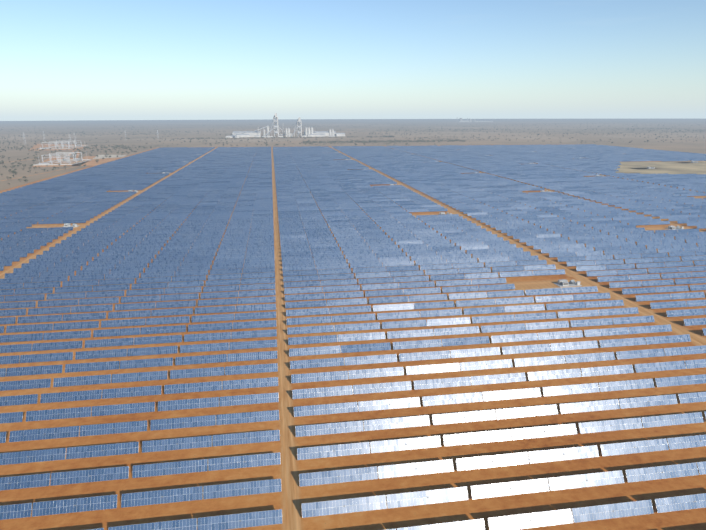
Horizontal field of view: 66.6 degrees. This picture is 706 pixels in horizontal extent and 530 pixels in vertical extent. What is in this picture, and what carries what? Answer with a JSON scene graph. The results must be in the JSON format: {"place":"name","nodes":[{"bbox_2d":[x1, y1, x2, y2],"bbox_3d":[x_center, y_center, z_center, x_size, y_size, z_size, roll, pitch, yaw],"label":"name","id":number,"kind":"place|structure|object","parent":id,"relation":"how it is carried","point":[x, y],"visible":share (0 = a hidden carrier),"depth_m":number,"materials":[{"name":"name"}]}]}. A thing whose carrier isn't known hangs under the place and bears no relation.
{"place":"outdoors","nodes":[
{"label":"outdoors","id":0,"kind":"place"},
{"bbox_2d":[2,143,151,180],"bbox_3d":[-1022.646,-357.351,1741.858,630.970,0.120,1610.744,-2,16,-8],"label":"substation ground","id":1,"kind":"structure","parent":0,"point":[99,158],"depth_m":1557.73,"materials":[{"name":"stone"}]},
{"bbox_2d":[22,131,158,164],"bbox_3d":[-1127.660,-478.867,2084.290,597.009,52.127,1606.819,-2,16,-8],"label":"substation","id":2,"kind":"object","parent":1,"relation":"on","point":[65,159],"visible":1,"depth_m":1490.37,"materials":[{"name":"metal"}]},
{"bbox_2d":[0,144,705,529],"bbox_3d":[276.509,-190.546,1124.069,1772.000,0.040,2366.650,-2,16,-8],"label":"dirt ground","id":3,"kind":"structure","parent":0,"point":[290,498],"depth_m":215.09,"materials":[{"name":"orange soil"}]},
{"bbox_2d":[0,215,705,529],"bbox_3d":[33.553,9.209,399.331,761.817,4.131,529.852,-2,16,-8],"label":"solar panels","id":4,"kind":"object","parent":3,"relation":"on","point":[200,240],"visible":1,"depth_m":289.88,"materials":[{"name":"blue glass"}]},
{"bbox_2d":[0,144,705,234],"bbox_3d":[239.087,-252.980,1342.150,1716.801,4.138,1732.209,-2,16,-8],"label":"solar panels","id":5,"kind":"object","parent":3,"relation":"on","point":[214,181],"visible":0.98,"depth_m":901.23,"materials":[{"name":"blue glass"}]},
{"bbox_2d":[63,148,705,288],"bbox_3d":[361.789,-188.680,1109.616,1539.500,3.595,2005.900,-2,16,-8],"label":"inverter stations","id":6,"kind":"object","parent":3,"relation":"on","point":[563,283],"visible":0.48,"depth_m":573.90,"materials":[{"name":"metal"}]},
{"bbox_2d":[0,119,705,190],"bbox_3d":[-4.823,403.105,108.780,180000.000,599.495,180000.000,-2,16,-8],"label":"terrain","id":7,"kind":"structure","parent":0,"point":[689,145],"depth_m":3542.05,"materials":[{"name":"brown soil"}]},
{"bbox_2d":[226,113,344,137],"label":"cement plant","id":8,"kind":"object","parent":7,"relation":"on","point":[256,133],"visible":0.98,"depth_m":3178.45,"materials":[{"name":"concrete"}]},
{"bbox_2d":[0,122,704,183],"bbox_3d":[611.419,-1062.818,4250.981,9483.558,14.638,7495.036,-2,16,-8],"label":"scrub trees","id":9,"kind":"object","parent":7,"relation":"on","point":[198,138],"visible":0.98,"depth_m":2696.07,"materials":[{"name":"green plant"}]},
{"bbox_2d":[458,118,492,121],"bbox_3d":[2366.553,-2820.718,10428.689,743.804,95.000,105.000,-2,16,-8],"label":"distant plant","id":10,"kind":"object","parent":7,"relation":"on","point":[461,120],"visible":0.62,"depth_m":10375.63,"materials":[{"name":"concrete"}]},
{"bbox_2d":[0,0,705,120],"label":"sky","id":11,"kind":"structure","parent":0,"point":[61,60],"materials":[{"name":"blue"}]}
]}

